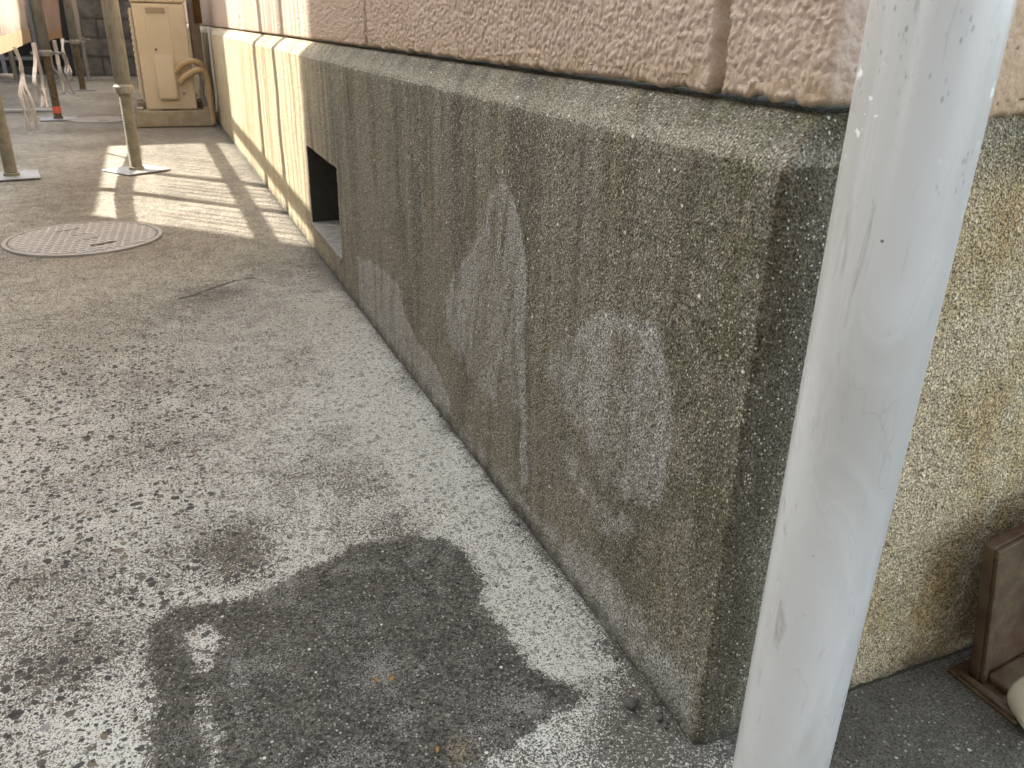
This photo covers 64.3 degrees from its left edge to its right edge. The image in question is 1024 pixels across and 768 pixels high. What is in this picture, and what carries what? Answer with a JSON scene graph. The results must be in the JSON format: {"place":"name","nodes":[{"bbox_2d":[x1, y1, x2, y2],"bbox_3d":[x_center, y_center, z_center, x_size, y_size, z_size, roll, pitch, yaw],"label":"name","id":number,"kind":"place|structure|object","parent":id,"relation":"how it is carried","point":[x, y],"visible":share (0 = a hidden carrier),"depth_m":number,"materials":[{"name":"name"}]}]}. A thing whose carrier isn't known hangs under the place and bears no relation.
{"place":"outdoors","nodes":[
{"label":"outdoors","id":0,"kind":"place"},
{"bbox_2d":[0,0,75,75],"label":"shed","id":1,"kind":"structure","parent":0,"point":[17,17],"depth_m":10.73,"materials":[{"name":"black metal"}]},
{"bbox_2d":[0,66,1023,767],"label":"ground","id":2,"kind":"structure","parent":0,"point":[256,508],"depth_m":1.10,"materials":[{"name":"concrete"}]},
{"bbox_2d":[0,0,29,81],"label":"scaffold pole","id":3,"kind":"object","parent":2,"relation":"on","point":[4,24],"visible":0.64,"depth_m":8.35,"materials":[{"name":"metal"}]},
{"bbox_2d":[0,73,40,180],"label":"scaffold pole","id":4,"kind":"object","parent":2,"relation":"on","point":[11,172],"visible":1,"depth_m":3.47,"materials":[{"name":"metal"}]},
{"bbox_2d":[0,29,31,53],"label":"sheet","id":5,"kind":"object","parent":4,"relation":"attached to","point":[17,39],"visible":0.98,"depth_m":4.18,"materials":[{"name":"beige fabric"}]},
{"bbox_2d":[12,46,38,131],"bbox_3d":[-2.513,-1.524,4.208,0.064,0.410,0.177,-9,26,-21],"label":"frayed cord","id":6,"kind":"object","parent":5,"relation":"hanging from","point":[22,88],"visible":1,"depth_m":4.20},
{"bbox_2d":[31,43,46,106],"bbox_3d":[-2.785,-1.799,4.750,0.060,0.345,0.403,-9,26,-21],"label":"frayed cord","id":7,"kind":"object","parent":5,"relation":"hanging from","point":[34,81],"visible":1,"depth_m":4.79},
{"bbox_2d":[35,43,48,108],"bbox_3d":[-2.861,-1.874,4.946,0.048,0.365,0.276,-9,26,-21],"label":"frayed cord","id":8,"kind":"object","parent":5,"relation":"hanging from","point":[42,78],"visible":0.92,"depth_m":4.97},
{"bbox_3d":[-3.268,-3.086,5.339,0.052,0.152,7.701,-9,26,-21],"label":"scaffold tube","id":9,"kind":"object","parent":4,"relation":"attached to","visible":0},
{"bbox_2d":[42,0,62,40],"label":"sheet","id":10,"kind":"object","parent":9,"relation":"hanging from","point":[52,14],"visible":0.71,"depth_m":6.36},
{"bbox_2d":[50,56,64,92],"bbox_3d":[-3.241,-2.242,5.792,0.023,0.353,0.499,-8,25,-20],"label":"frayed cord","id":11,"kind":"object","parent":10,"relation":"hanging from","point":[59,75],"visible":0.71,"depth_m":5.96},
{"bbox_2d":[52,40,74,94],"bbox_3d":[-3.514,-2.463,6.358,0.090,0.418,0.475,-9,26,-21],"label":"frayed cord","id":12,"kind":"object","parent":10,"relation":"hanging from","point":[55,47],"visible":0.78,"depth_m":6.16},
{"bbox_2d":[60,38,75,80],"bbox_3d":[-3.717,-2.704,6.803,0.076,0.332,0.237,-9,26,-21],"label":"frayed cord","id":13,"kind":"object","parent":10,"relation":"hanging from","point":[68,73],"visible":1,"depth_m":6.84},
{"bbox_2d":[0,0,43,74],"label":"steel rack","id":14,"kind":"object","parent":2,"relation":"on","point":[3,58],"visible":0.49,"depth_m":9.29,"materials":[{"name":"metal"}]},
{"bbox_2d":[4,108,52,111],"bbox_3d":[-3.756,-1.941,5.792,0.950,0.016,0.070,-9,26,-21],"label":"timber batten","id":15,"kind":"object","parent":2,"relation":"on","point":[37,110],"depth_m":5.87,"materials":[{"name":"white wood"}]},
{"bbox_2d":[30,0,76,120],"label":"scaffold pole","id":16,"kind":"object","parent":2,"relation":"on","point":[45,52],"visible":1,"depth_m":5.31,"materials":[{"name":"metal"}]},
{"bbox_2d":[63,0,94,90],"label":"scaffold pole","id":17,"kind":"object","parent":2,"relation":"on","point":[74,41],"visible":1,"depth_m":7.45,"materials":[{"name":"metal"}]},
{"bbox_2d":[1,221,161,257],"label":"manhole cover","id":18,"kind":"object","parent":2,"relation":"on","point":[80,239],"visible":1,"depth_m":2.56,"materials":[{"name":"metal"}]},
{"bbox_2d":[76,0,98,79],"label":"scaffold pole","id":19,"kind":"object","parent":2,"relation":"on","point":[84,54],"visible":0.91,"depth_m":8.82,"materials":[{"name":"metal"}]},
{"bbox_2d":[71,0,81,40],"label":"sheet","id":20,"kind":"object","parent":19,"relation":"attached to","point":[76,13],"visible":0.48,"depth_m":8.43,"materials":[{"name":"beige fabric"}]},
{"bbox_2d":[68,116,122,122],"bbox_3d":[-2.788,-1.794,5.526,0.400,0.011,0.400,-14,28,-30],"label":"manhole cover","id":21,"kind":"object","parent":2,"relation":"on","point":[103,119],"visible":0.88,"depth_m":5.47,"materials":[{"name":"metal"}]},
{"bbox_2d":[71,0,136,75],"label":"block wall","id":22,"kind":"structure","parent":2,"relation":"on","point":[94,31],"depth_m":9.34,"materials":[{"name":"concrete"}]},
{"bbox_2d":[101,0,170,175],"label":"scaffold pole","id":23,"kind":"object","parent":2,"relation":"on","point":[123,86],"visible":1,"depth_m":3.56,"materials":[{"name":"metal"}]},
{"bbox_2d":[137,106,213,127],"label":"support block","id":24,"kind":"structure","parent":2,"relation":"on","point":[146,118],"depth_m":5.23,"materials":[{"name":"concrete"}]},
{"bbox_2d":[136,97,202,108],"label":"support block","id":25,"kind":"structure","parent":24,"relation":"on","point":[141,102],"depth_m":5.74,"materials":[{"name":"concrete"}]},
{"bbox_2d":[127,0,215,124],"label":"air conditioner","id":26,"kind":"object","parent":24,"relation":"on","point":[164,63],"visible":0.99,"depth_m":5.09,"materials":[{"name":"beige paint"}]},
{"bbox_2d":[388,675,394,680],"bbox_3d":[-0.129,0.316,0.876,0.007,0.002,0.010,19,29,34],"label":"dry leaf","id":27,"kind":"object","parent":2,"relation":"on","point":[391,677],"visible":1,"depth_m":0.88,"materials":[{"name":"plant"}]},
{"bbox_2d":[434,745,439,752],"bbox_3d":[-0.073,0.355,0.792,0.007,0.002,0.009,0,24,-2],"label":"dry leaf","id":28,"kind":"object","parent":2,"relation":"on","point":[437,749],"visible":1,"depth_m":0.79,"materials":[{"name":"orange plant"}]},
{"bbox_2d":[182,0,1023,744],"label":"house","id":29,"kind":"structure","parent":2,"relation":"on","point":[570,252],"depth_m":0.85,"materials":[{"name":"concrete"}]},
{"bbox_2d":[186,0,206,105],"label":"wall duct","id":30,"kind":"object","parent":29,"relation":"attached to","point":[196,41],"depth_m":5.28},
{"bbox_2d":[192,0,201,23],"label":"conduit","id":31,"kind":"object","parent":29,"relation":"attached to","point":[196,7],"visible":1,"depth_m":5.12,"materials":[{"name":"brown plastic"}]},
{"bbox_2d":[207,26,217,111],"bbox_3d":[-1.883,-1.977,5.128,0.018,0.502,0.045,-14,28,-31],"label":"drain hose","id":32,"kind":"object","parent":29,"relation":"attached to","point":[212,63],"visible":1,"depth_m":5.11,"materials":[{"name":"grey plastic"}]},
{"bbox_2d":[732,0,1016,767],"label":"downpipe","id":33,"kind":"object","parent":29,"relation":"attached to","point":[926,77],"visible":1,"depth_m":0.52,"materials":[{"name":"white plastic"}]},
{"bbox_2d":[625,697,638,710],"bbox_3d":[0.126,0.334,0.852,0.017,0.008,0.012,-20,32,-40],"label":"pebble","id":34,"kind":"object","parent":2,"relation":"on","point":[632,703],"visible":1,"depth_m":0.85,"materials":[{"name":"grey stone"}]},
{"bbox_2d":[656,716,663,720],"bbox_3d":[0.151,0.343,0.836,0.009,0.004,0.006,-3,24,-9],"label":"grit crumb","id":35,"kind":"object","parent":2,"relation":"on","point":[659,718],"visible":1,"depth_m":0.83,"materials":[{"name":"grey stone"}]},
{"bbox_2d":[948,523,1023,724],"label":"wooden box","id":36,"kind":"object","parent":2,"relation":"on","point":[991,671],"visible":0.98,"depth_m":0.85,"materials":[{"name":"brown wood"}]},
{"bbox_2d":[1007,676,1023,728],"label":"pipe elbow","id":37,"kind":"object","parent":2,"relation":"on","point":[1015,696],"visible":1,"depth_m":0.83,"materials":[{"name":"beige plastic"}]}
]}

